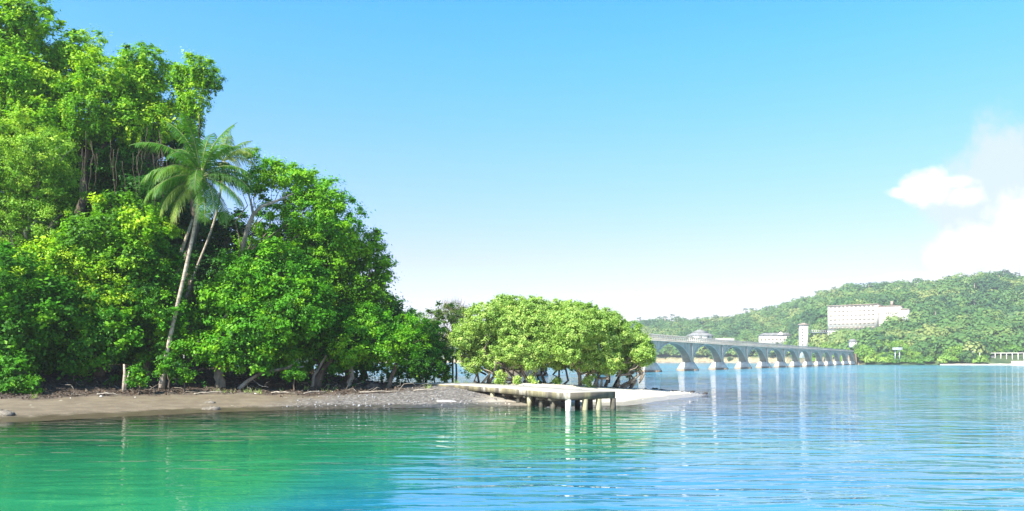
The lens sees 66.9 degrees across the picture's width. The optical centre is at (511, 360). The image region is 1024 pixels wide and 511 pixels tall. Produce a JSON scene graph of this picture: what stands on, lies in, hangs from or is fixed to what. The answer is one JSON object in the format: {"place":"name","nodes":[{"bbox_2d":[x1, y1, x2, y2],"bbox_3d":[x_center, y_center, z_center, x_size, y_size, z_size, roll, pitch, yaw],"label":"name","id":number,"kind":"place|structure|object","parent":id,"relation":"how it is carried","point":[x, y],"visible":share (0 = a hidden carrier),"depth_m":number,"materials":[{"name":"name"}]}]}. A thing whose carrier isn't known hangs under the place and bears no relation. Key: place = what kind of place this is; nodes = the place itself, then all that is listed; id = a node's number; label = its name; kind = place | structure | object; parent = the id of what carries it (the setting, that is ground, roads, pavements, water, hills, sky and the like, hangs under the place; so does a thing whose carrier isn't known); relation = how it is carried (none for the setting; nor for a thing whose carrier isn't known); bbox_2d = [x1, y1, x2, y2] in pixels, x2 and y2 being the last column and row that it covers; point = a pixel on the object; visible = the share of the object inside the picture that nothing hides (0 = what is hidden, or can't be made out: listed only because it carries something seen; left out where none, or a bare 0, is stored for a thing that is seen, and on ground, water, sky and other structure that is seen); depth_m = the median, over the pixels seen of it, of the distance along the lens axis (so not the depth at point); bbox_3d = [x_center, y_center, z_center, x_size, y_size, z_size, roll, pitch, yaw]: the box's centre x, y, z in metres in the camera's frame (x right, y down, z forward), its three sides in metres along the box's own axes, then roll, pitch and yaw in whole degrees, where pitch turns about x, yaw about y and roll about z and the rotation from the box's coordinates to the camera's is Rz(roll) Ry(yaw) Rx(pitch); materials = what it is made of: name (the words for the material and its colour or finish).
{"place":"outdoors","nodes":[
{"label":"outdoors","id":0,"kind":"place"},
{"bbox_2d":[0,363,800,439],"bbox_3d":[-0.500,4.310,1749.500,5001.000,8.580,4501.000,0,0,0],"label":"ground","id":1,"kind":"structure","parent":0,"point":[82,406],"depth_m":45.13,"materials":[{"name":"sand"}]},
{"bbox_2d":[0,409,15,415],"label":"rock","id":2,"kind":"object","parent":1,"relation":"on","point":[6,412],"visible":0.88,"depth_m":34.38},
{"bbox_2d":[0,355,44,394],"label":"shrub","id":3,"kind":"object","parent":1,"relation":"on","point":[28,385],"visible":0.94,"depth_m":42.76,"materials":[{"name":"green plant"}]},
{"bbox_2d":[0,0,74,154],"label":"vine draped tree","id":4,"kind":"object","parent":1,"relation":"on","point":[22,34],"visible":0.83,"depth_m":54.42,"materials":[{"name":"green plant"}]},
{"bbox_2d":[0,122,83,283],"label":"dense tree","id":5,"kind":"object","parent":1,"relation":"on","point":[27,219],"visible":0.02,"depth_m":58.11,"materials":[{"name":"green plant"}]},
{"bbox_2d":[0,235,88,381],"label":"broadleaf tree","id":6,"kind":"object","parent":1,"relation":"on","point":[28,317],"visible":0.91,"depth_m":44.18,"materials":[{"name":"green plant"}]},
{"bbox_2d":[0,106,96,324],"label":"feathery tree","id":7,"kind":"object","parent":1,"relation":"on","point":[40,179],"visible":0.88,"depth_m":49.04,"materials":[{"name":"green plant"}]},
{"bbox_2d":[2,144,111,330],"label":"dense tree","id":8,"kind":"object","parent":1,"relation":"on","point":[87,210],"visible":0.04,"depth_m":59.72,"materials":[{"name":"green plant"}]},
{"bbox_2d":[25,267,144,380],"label":"broadleaf tree","id":9,"kind":"object","parent":1,"relation":"on","point":[99,334],"visible":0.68,"depth_m":46.61,"materials":[{"name":"green plant"}]},
{"bbox_2d":[0,188,184,376],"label":"broadleaf tree","id":10,"kind":"object","parent":1,"relation":"on","point":[126,217],"visible":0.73,"depth_m":47.28,"materials":[{"name":"green plant"}]},
{"bbox_2d":[33,23,180,277],"bbox_3d":[-29.216,-11.973,55.997,13.981,25.561,7.249,0,0,25],"label":"vine draped tree","id":11,"kind":"object","parent":1,"relation":"on","point":[119,118],"visible":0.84,"depth_m":55.13,"materials":[{"name":"green plant"}]},
{"bbox_2d":[97,392,117,394],"bbox_3d":[-22.765,1.890,43.653,1.103,0.167,0.127,0,0,-16],"label":"driftwood","id":12,"kind":"object","parent":1,"relation":"on","point":[105,393],"visible":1,"depth_m":43.59,"materials":[{"name":"beige wood"}]},
{"bbox_2d":[122,364,128,391],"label":"pale stem","id":13,"kind":"object","parent":1,"relation":"on","point":[124,386],"visible":0.72,"depth_m":45.94,"materials":[{"name":"grey plant"}]},
{"bbox_2d":[52,200,202,363],"bbox_3d":[-31.156,-5.107,62.334,12.329,16.381,10.968,0,0,-16],"label":"dense tree","id":14,"kind":"object","parent":1,"relation":"on","point":[88,214],"visible":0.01,"depth_m":60.04,"materials":[{"name":"green plant"}]},
{"bbox_2d":[58,118,211,345],"bbox_3d":[-31.117,-10.080,61.171,14.188,21.893,13.875,0,0,0],"label":"dense tree","id":15,"kind":"object","parent":1,"relation":"on","point":[105,165],"visible":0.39,"depth_m":57.17,"materials":[{"name":"green plant"}]},
{"bbox_2d":[93,35,182,365],"bbox_3d":[-27.515,-11.586,57.990,7.175,25.046,5.895,0,0,0],"label":"vine draped tree","id":16,"kind":"object","parent":1,"relation":"on","point":[141,64],"visible":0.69,"depth_m":57.08,"materials":[{"name":"green plant"}]},
{"bbox_2d":[123,360,157,394],"bbox_3d":[-21.776,1.187,45.374,2.129,2.429,1.369,0,0,0],"label":"shrub","id":17,"kind":"object","parent":1,"relation":"on","point":[140,378],"visible":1,"depth_m":45.31,"materials":[{"name":"green plant"}]},
{"bbox_2d":[95,223,204,378],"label":"broadleaf tree","id":18,"kind":"object","parent":1,"relation":"on","point":[150,308],"visible":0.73,"depth_m":48.77,"materials":[{"name":"green plant"}]},
{"bbox_2d":[152,347,190,391],"bbox_3d":[-20.655,0.754,47.031,2.420,3.119,1.715,0,0,0],"label":"shrub","id":19,"kind":"object","parent":1,"relation":"on","point":[167,365],"visible":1,"depth_m":46.83,"materials":[{"name":"green plant"}]},
{"bbox_2d":[171,219,192,384],"bbox_3d":[-21.253,-3.733,49.997,1.428,10.744,0.252,0,0,0],"label":"dead palm stem","id":20,"kind":"object","parent":1,"relation":"on","point":[185,238],"visible":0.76,"depth_m":49.93,"materials":[{"name":"grey plant"}]},
{"bbox_2d":[172,360,202,392],"bbox_3d":[-20.059,1.165,47.502,1.776,2.430,1.318,0,0,20],"label":"shrub","id":21,"kind":"object","parent":1,"relation":"on","point":[185,377],"visible":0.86,"depth_m":47.37,"materials":[{"name":"green plant"}]},
{"bbox_2d":[129,111,255,389],"bbox_3d":[-19.727,-6.705,48.734,7.139,17.288,7.221,0,0,0],"label":"coconut palm","id":22,"kind":"object","parent":1,"relation":"on","point":[186,180],"visible":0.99,"depth_m":47.76,"materials":[{"name":"green plant"}]},
{"bbox_2d":[154,205,231,366],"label":"dense tree","id":23,"kind":"object","parent":1,"relation":"on","point":[185,361],"visible":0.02,"depth_m":63.67,"materials":[{"name":"green plant"}]},
{"bbox_2d":[163,46,230,367],"bbox_3d":[-23.700,-11.137,58.016,4.581,24.387,3.533,0,0,33],"label":"vine draped tree","id":24,"kind":"object","parent":1,"relation":"on","point":[183,83],"visible":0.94,"depth_m":57.54,"materials":[{"name":"green plant"}]},
{"bbox_2d":[145,195,257,366],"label":"dense tree","id":25,"kind":"object","parent":1,"relation":"on","point":[215,249],"visible":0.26,"depth_m":59.73,"materials":[{"name":"green plant"}]},
{"bbox_2d":[194,391,222,394],"bbox_3d":[-18.303,1.968,46.805,1.698,0.201,0.151,0,0,-22],"label":"driftwood","id":26,"kind":"object","parent":1,"relation":"on","point":[206,392],"visible":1,"depth_m":46.71,"materials":[{"name":"beige wood"}]},
{"bbox_2d":[202,406,219,409],"bbox_3d":[-15.462,2.474,39.806,0.963,0.266,0.783,0,0,0],"label":"rock","id":27,"kind":"object","parent":1,"relation":"on","point":[212,408],"visible":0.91,"depth_m":39.60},
{"bbox_2d":[170,132,257,369],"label":"coconut palm","id":28,"kind":"object","parent":1,"relation":"on","point":[228,142],"visible":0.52,"depth_m":52.43,"materials":[{"name":"green plant"}]},
{"bbox_2d":[0,367,440,399],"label":"leaf litter","id":29,"kind":"object","parent":1,"relation":"on","point":[238,382],"visible":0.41,"depth_m":49.75,"materials":[{"name":"plant"}]},
{"bbox_2d":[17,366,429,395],"bbox_3d":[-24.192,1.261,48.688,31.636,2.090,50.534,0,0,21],"label":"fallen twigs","id":30,"kind":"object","parent":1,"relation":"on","point":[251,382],"visible":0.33,"depth_m":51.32,"materials":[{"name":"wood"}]},
{"bbox_2d":[21,347,433,389],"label":"undergrowth","id":31,"kind":"object","parent":1,"relation":"on","point":[116,376],"visible":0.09,"depth_m":52.48,"materials":[{"name":"green plant"}]},
{"bbox_2d":[203,222,284,366],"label":"dense tree","id":32,"kind":"object","parent":1,"relation":"on","point":[234,248],"visible":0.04,"depth_m":62.97,"materials":[{"name":"green plant"}]},
{"bbox_2d":[183,229,342,387],"bbox_3d":[-16.302,-3.083,50.295,11.166,10.467,6.937,0,0,0],"label":"broadleaf tree","id":33,"kind":"object","parent":1,"relation":"on","point":[231,338],"visible":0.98,"depth_m":49.08,"materials":[{"name":"green plant"}]},
{"bbox_2d":[237,358,303,388],"bbox_3d":[-15.644,0.969,49.862,4.275,2.218,0.973,0,0,-5],"label":"branch","id":34,"kind":"object","parent":1,"relation":"on","point":[246,382],"visible":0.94,"depth_m":49.91,"materials":[{"name":"grey plant"}]},
{"bbox_2d":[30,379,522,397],"bbox_3d":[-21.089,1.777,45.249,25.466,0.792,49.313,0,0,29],"label":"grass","id":35,"kind":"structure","parent":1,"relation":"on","point":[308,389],"depth_m":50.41,"materials":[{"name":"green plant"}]},
{"bbox_2d":[271,391,295,393],"bbox_3d":[-14.108,1.990,47.850,1.619,0.160,0.131,0,0,10],"label":"driftwood","id":36,"kind":"object","parent":1,"relation":"on","point":[281,392],"visible":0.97,"depth_m":47.85,"materials":[{"name":"beige wood"}]},
{"bbox_2d":[280,357,308,390],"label":"shrub","id":37,"kind":"object","parent":1,"relation":"on","point":[294,372],"visible":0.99,"depth_m":49.82,"materials":[{"name":"green plant"}]},
{"bbox_2d":[225,147,377,370],"bbox_3d":[-15.019,-7.090,55.281,11.112,16.669,6.222,0,0,0],"label":"spreading tree","id":38,"kind":"object","parent":1,"relation":"on","point":[317,195],"visible":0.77,"depth_m":54.44,"materials":[{"name":"green plant"}]},
{"bbox_2d":[303,391,325,393],"bbox_3d":[-12.302,2.019,48.436,1.501,0.206,0.125,0,0,-37],"label":"driftwood","id":39,"kind":"object","parent":1,"relation":"on","point":[313,392],"visible":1,"depth_m":48.30,"materials":[{"name":"wood"}]},
{"bbox_2d":[272,207,361,375],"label":"dense tree","id":40,"kind":"object","parent":1,"relation":"on","point":[316,366],"visible":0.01,"depth_m":62.43,"materials":[{"name":"green plant"}]},
{"bbox_2d":[311,355,326,386],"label":"bare tree","id":41,"kind":"object","parent":1,"relation":"on","point":[315,373],"visible":0.89,"depth_m":52.42,"materials":[{"name":"grey plant"}]},
{"bbox_2d":[315,358,332,386],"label":"bare tree","id":42,"kind":"object","parent":1,"relation":"on","point":[324,366],"visible":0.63,"depth_m":52.82,"materials":[{"name":"grey plant"}]},
{"bbox_2d":[289,296,390,385],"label":"dark limbed tree","id":43,"kind":"object","parent":1,"relation":"on","point":[344,334],"visible":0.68,"depth_m":52.18,"materials":[{"name":"green plant"}]},
{"bbox_2d":[300,226,400,381],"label":"broadleaf tree","id":44,"kind":"object","parent":1,"relation":"on","point":[349,272],"visible":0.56,"depth_m":56.16,"materials":[{"name":"green plant"}]},
{"bbox_2d":[321,318,379,386],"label":"tree","id":45,"kind":"object","parent":1,"relation":"on","point":[349,382],"visible":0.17,"depth_m":53.26,"materials":[{"name":"green plant"}]},
{"bbox_2d":[365,382,380,390],"bbox_3d":[-9.371,1.777,52.320,1.048,0.699,0.836,0,0,0],"label":"rock","id":46,"kind":"object","parent":1,"relation":"on","point":[372,385],"visible":0.84,"depth_m":52.01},
{"bbox_2d":[335,280,412,378],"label":"dense tree","id":47,"kind":"object","parent":1,"relation":"on","point":[396,310],"visible":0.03,"depth_m":64.14,"materials":[{"name":"green plant"}]},
{"bbox_2d":[358,390,398,392],"bbox_3d":[-8.510,2.028,49.593,2.593,0.176,0.132,0,0,-3],"label":"driftwood","id":48,"kind":"object","parent":1,"relation":"on","point":[375,391],"visible":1,"depth_m":49.54,"materials":[{"name":"wood"}]},
{"bbox_2d":[378,363,397,382],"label":"shrub","id":49,"kind":"object","parent":1,"relation":"on","point":[384,370],"visible":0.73,"depth_m":59.80,"materials":[{"name":"green plant"}]},
{"bbox_2d":[354,308,434,387],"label":"leaning tree","id":50,"kind":"object","parent":1,"relation":"on","point":[400,339],"visible":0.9,"depth_m":53.19,"materials":[{"name":"green plant"}]},
{"bbox_2d":[271,382,523,407],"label":"pebbles","id":51,"kind":"object","parent":1,"relation":"on","point":[410,396],"visible":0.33,"depth_m":46.68,"materials":[{"name":"stone"}]},
{"bbox_2d":[391,351,429,382],"bbox_3d":[-7.893,0.498,59.945,2.962,3.373,2.218,0,0,-23],"label":"shrub","id":52,"kind":"object","parent":1,"relation":"on","point":[411,373],"visible":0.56,"depth_m":59.59,"materials":[{"name":"green plant"}]},
{"bbox_2d":[397,342,446,382],"bbox_3d":[-7.039,0.383,59.823,4.142,3.684,2.527,0,0,-8],"label":"shrub","id":53,"kind":"object","parent":1,"relation":"on","point":[426,364],"visible":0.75,"depth_m":59.67,"materials":[{"name":"green plant"}]},
{"bbox_2d":[399,320,454,382],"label":"dense tree","id":54,"kind":"object","parent":1,"relation":"on","point":[432,338],"visible":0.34,"depth_m":62.62,"materials":[{"name":"green plant"}]},
{"bbox_2d":[404,306,452,380],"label":"dense tree","id":55,"kind":"object","parent":1,"relation":"on","point":[416,315],"visible":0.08,"depth_m":67.12,"materials":[{"name":"green plant"}]},
{"bbox_2d":[413,388,443,390],"bbox_3d":[-5.332,1.939,50.631,2.204,0.194,0.122,0,0,-7],"label":"driftwood","id":56,"kind":"object","parent":1,"relation":"on","point":[427,389],"visible":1,"depth_m":50.58,"materials":[{"name":"wood"}]},
{"bbox_2d":[414,351,455,382],"bbox_3d":[-6.294,0.643,61.935,3.661,3.224,2.404,0,0,0],"label":"shrub","id":57,"kind":"object","parent":1,"relation":"on","point":[445,377],"visible":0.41,"depth_m":61.63,"materials":[{"name":"green plant"}]},
{"bbox_2d":[420,299,468,382],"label":"scrubby tree","id":58,"kind":"object","parent":1,"relation":"on","point":[437,313],"visible":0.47,"depth_m":65.34,"materials":[{"name":"green plant"}]},
{"bbox_2d":[435,297,470,381],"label":"bare twig top","id":59,"kind":"object","parent":1,"relation":"on","point":[459,303],"visible":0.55,"depth_m":66.42,"materials":[{"name":"grey plant"}]},
{"bbox_2d":[440,347,471,381],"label":"sapling","id":60,"kind":"object","parent":1,"relation":"on","point":[455,363],"visible":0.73,"depth_m":61.85,"materials":[{"name":"green plant"}]},
{"bbox_2d":[448,292,532,383],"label":"tree","id":61,"kind":"object","parent":1,"relation":"on","point":[473,339],"visible":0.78,"depth_m":57.95,"materials":[{"name":"green plant"}]},
{"bbox_2d":[491,369,508,384],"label":"leafy shoot","id":62,"kind":"object","parent":1,"relation":"on","point":[500,378],"visible":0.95,"depth_m":57.31,"materials":[{"name":"green plant"}]},
{"bbox_2d":[405,382,615,412],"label":"concrete pier","id":63,"kind":"structure","parent":1,"relation":"on","point":[552,395],"depth_m":43.01,"materials":[{"name":"concrete"}]},
{"bbox_2d":[512,375,521,384],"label":"leafy shoot","id":64,"kind":"object","parent":1,"relation":"on","point":[517,378],"visible":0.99,"depth_m":57.05,"materials":[{"name":"green plant"}]},
{"bbox_2d":[489,294,562,383],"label":"tree","id":65,"kind":"object","parent":1,"relation":"on","point":[534,353],"visible":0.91,"depth_m":56.79,"materials":[{"name":"green plant"}]},
{"bbox_2d":[526,373,538,383],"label":"leafy shoot","id":66,"kind":"object","parent":1,"relation":"on","point":[532,380],"visible":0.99,"depth_m":57.06,"materials":[{"name":"green plant"}]},
{"bbox_2d":[526,298,588,383],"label":"tree","id":67,"kind":"object","parent":1,"relation":"on","point":[557,305],"visible":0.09,"depth_m":58.66,"materials":[{"name":"green plant"}]},
{"bbox_2d":[551,376,563,383],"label":"leafy shoot","id":68,"kind":"object","parent":1,"relation":"on","point":[556,380],"visible":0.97,"depth_m":57.89,"materials":[{"name":"green plant"}]},
{"bbox_2d":[582,372,598,386],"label":"leafy shoot","id":69,"kind":"object","parent":1,"relation":"on","point":[588,380],"visible":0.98,"depth_m":56.90,"materials":[{"name":"green plant"}]},
{"bbox_2d":[549,300,635,386],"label":"tree","id":70,"kind":"object","parent":1,"relation":"on","point":[587,330],"visible":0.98,"depth_m":56.25,"materials":[{"name":"green plant"}]},
{"bbox_2d":[505,383,689,403],"bbox_3d":[3.916,2.138,55.599,16.392,0.912,22.602,0,0,23],"label":"coral rubble","id":71,"kind":"object","parent":1,"relation":"on","point":[612,390],"visible":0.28,"depth_m":57.01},
{"bbox_2d":[604,307,658,387],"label":"tree","id":72,"kind":"object","parent":1,"relation":"on","point":[640,352],"visible":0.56,"depth_m":58.17,"materials":[{"name":"green plant"}]},
{"bbox_2d":[607,386,707,393],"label":"cobbles","id":73,"kind":"object","parent":1,"relation":"on","point":[676,390],"visible":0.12,"depth_m":59.79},
{"bbox_2d":[892,348,901,359],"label":"lookout platform","id":74,"kind":"structure","parent":1,"relation":"on","point":[895,349],"depth_m":427.31,"materials":[{"name":"concrete"}]},
{"bbox_2d":[0,362,1023,510],"bbox_3d":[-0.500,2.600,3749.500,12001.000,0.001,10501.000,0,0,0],"label":"water","id":75,"kind":"structure","parent":0,"point":[891,438],"depth_m":21.83,"materials":[{"name":"liquid"}]},
{"bbox_2d":[505,333,857,376],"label":"arched footbridge","id":76,"kind":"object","parent":75,"relation":"in","point":[688,349],"visible":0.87,"depth_m":237.61,"materials":[{"name":"concrete"}]},
{"bbox_2d":[0,0,1023,357],"label":"sky","id":77,"kind":"structure","parent":0,"point":[645,159],"materials":[{"name":"blue"}]},
{"bbox_2d":[388,289,1023,364],"bbox_3d":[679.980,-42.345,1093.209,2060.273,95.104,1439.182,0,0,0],"label":"hills","id":78,"kind":"structure","parent":0,"point":[788,358],"depth_m":534.75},
{"bbox_2d":[686,329,713,341],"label":"pavilion","id":79,"kind":"structure","parent":78,"relation":"on","point":[700,333],"depth_m":719.91,"materials":[{"name":"white glass"}]},
{"bbox_2d":[713,338,734,341],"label":"wall","id":80,"kind":"structure","parent":78,"relation":"on","point":[725,338],"depth_m":722.72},
{"bbox_2d":[656,362,858,364],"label":"rocks","id":81,"kind":"object","parent":78,"relation":"on","point":[726,362],"visible":0.3,"depth_m":704.56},
{"bbox_2d":[663,319,852,355],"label":"shore thicket","id":82,"kind":"object","parent":78,"relation":"on","point":[704,353],"visible":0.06,"depth_m":696.40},
{"bbox_2d":[759,332,789,343],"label":"arcaded building","id":83,"kind":"structure","parent":78,"relation":"on","point":[779,338],"depth_m":690.95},
{"bbox_2d":[797,323,808,357],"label":"lift tower","id":84,"kind":"structure","parent":78,"relation":"on","point":[803,334],"depth_m":547.38,"materials":[{"name":"white concrete"}]},
{"bbox_2d":[808,330,830,335],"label":"gangway","id":85,"kind":"object","parent":78,"relation":"on","point":[814,332],"visible":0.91,"depth_m":556.55,"materials":[{"name":"grey metal"}]},
{"bbox_2d":[626,269,1023,355],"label":"hillside forest","id":86,"kind":"object","parent":78,"relation":"on","point":[999,320],"visible":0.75,"depth_m":612.55,"materials":[{"name":"plant"}]},
{"bbox_2d":[819,342,833,356],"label":"shore tree","id":87,"kind":"object","parent":78,"relation":"on","point":[824,345],"visible":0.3,"depth_m":503.82,"materials":[{"name":"green plant"}]},
{"bbox_2d":[848,339,856,346],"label":"house","id":88,"kind":"structure","parent":78,"relation":"on","point":[852,342],"depth_m":462.23,"materials":[{"name":"white glass"}]},
{"bbox_2d":[855,344,873,360],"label":"shore tree","id":89,"kind":"object","parent":78,"relation":"on","point":[861,351],"visible":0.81,"depth_m":441.49,"materials":[{"name":"green plant"}]},
{"bbox_2d":[827,301,910,334],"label":"hotel","id":90,"kind":"structure","parent":78,"relation":"on","point":[857,317],"depth_m":556.27,"materials":[{"name":"white concrete"}]},
{"bbox_2d":[861,349,878,360],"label":"shore tree","id":91,"kind":"object","parent":78,"relation":"on","point":[870,353],"visible":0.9,"depth_m":438.17,"materials":[{"name":"green plant"}]},
{"bbox_2d":[874,340,890,349],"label":"shore tree","id":92,"kind":"object","parent":78,"relation":"on","point":[883,346],"visible":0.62,"depth_m":444.52,"materials":[{"name":"green plant"}]},
{"bbox_2d":[890,342,901,350],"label":"shore tree","id":93,"kind":"object","parent":78,"relation":"on","point":[892,345],"visible":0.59,"depth_m":441.73,"materials":[{"name":"green plant"}]},
{"bbox_2d":[891,340,908,350],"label":"shore tree","id":94,"kind":"object","parent":78,"relation":"on","point":[899,344],"visible":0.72,"depth_m":441.12,"materials":[{"name":"green plant"}]},
{"bbox_2d":[894,350,906,360],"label":"shore tree","id":95,"kind":"object","parent":78,"relation":"on","point":[903,352],"visible":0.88,"depth_m":429.99,"materials":[{"name":"green plant"}]},
{"bbox_2d":[900,343,909,351],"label":"shore tree","id":96,"kind":"object","parent":78,"relation":"on","point":[906,348],"visible":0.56,"depth_m":439.07,"materials":[{"name":"green plant"}]},
{"bbox_2d":[789,317,1023,363],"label":"shore thicket","id":97,"kind":"object","parent":78,"relation":"on","point":[941,359],"visible":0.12,"depth_m":426.66,"materials":[{"name":"plant"}]},
{"bbox_2d":[906,349,921,356],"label":"shore tree","id":98,"kind":"object","parent":78,"relation":"on","point":[909,353],"visible":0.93,"depth_m":427.33,"materials":[{"name":"green plant"}]},
{"bbox_2d":[912,347,928,355],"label":"shore tree","id":99,"kind":"object","parent":78,"relation":"on","point":[925,353],"visible":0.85,"depth_m":426.88,"materials":[{"name":"green plant"}]},
{"bbox_2d":[929,350,938,358],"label":"shore tree","id":100,"kind":"object","parent":78,"relation":"on","point":[931,352],"visible":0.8,"depth_m":425.84,"materials":[{"name":"green plant"}]},
{"bbox_2d":[943,344,962,362],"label":"shore tree","id":101,"kind":"object","parent":78,"relation":"on","point":[949,351],"visible":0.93,"depth_m":415.50,"materials":[{"name":"green plant"}]},
{"bbox_2d":[960,352,971,363],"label":"shore tree","id":102,"kind":"object","parent":78,"relation":"on","point":[967,360],"visible":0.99,"depth_m":409.84,"materials":[{"name":"green plant"}]},
{"bbox_2d":[958,350,976,360],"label":"shore tree","id":103,"kind":"object","parent":78,"relation":"on","point":[964,353],"visible":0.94,"depth_m":410.73,"materials":[{"name":"green plant"}]},
{"bbox_2d":[997,348,1004,354],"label":"shore tree","id":104,"kind":"object","parent":78,"relation":"on","point":[1001,351],"visible":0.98,"depth_m":427.45,"materials":[{"name":"green plant"}]},
{"bbox_2d":[1011,361,1023,363],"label":"shore wall","id":105,"kind":"structure","parent":78,"relation":"on","point":[1017,362],"depth_m":409.93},
{"bbox_2d":[940,363,1023,364],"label":"beach","id":106,"kind":"structure","parent":0,"point":[979,364],"depth_m":409.95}
]}

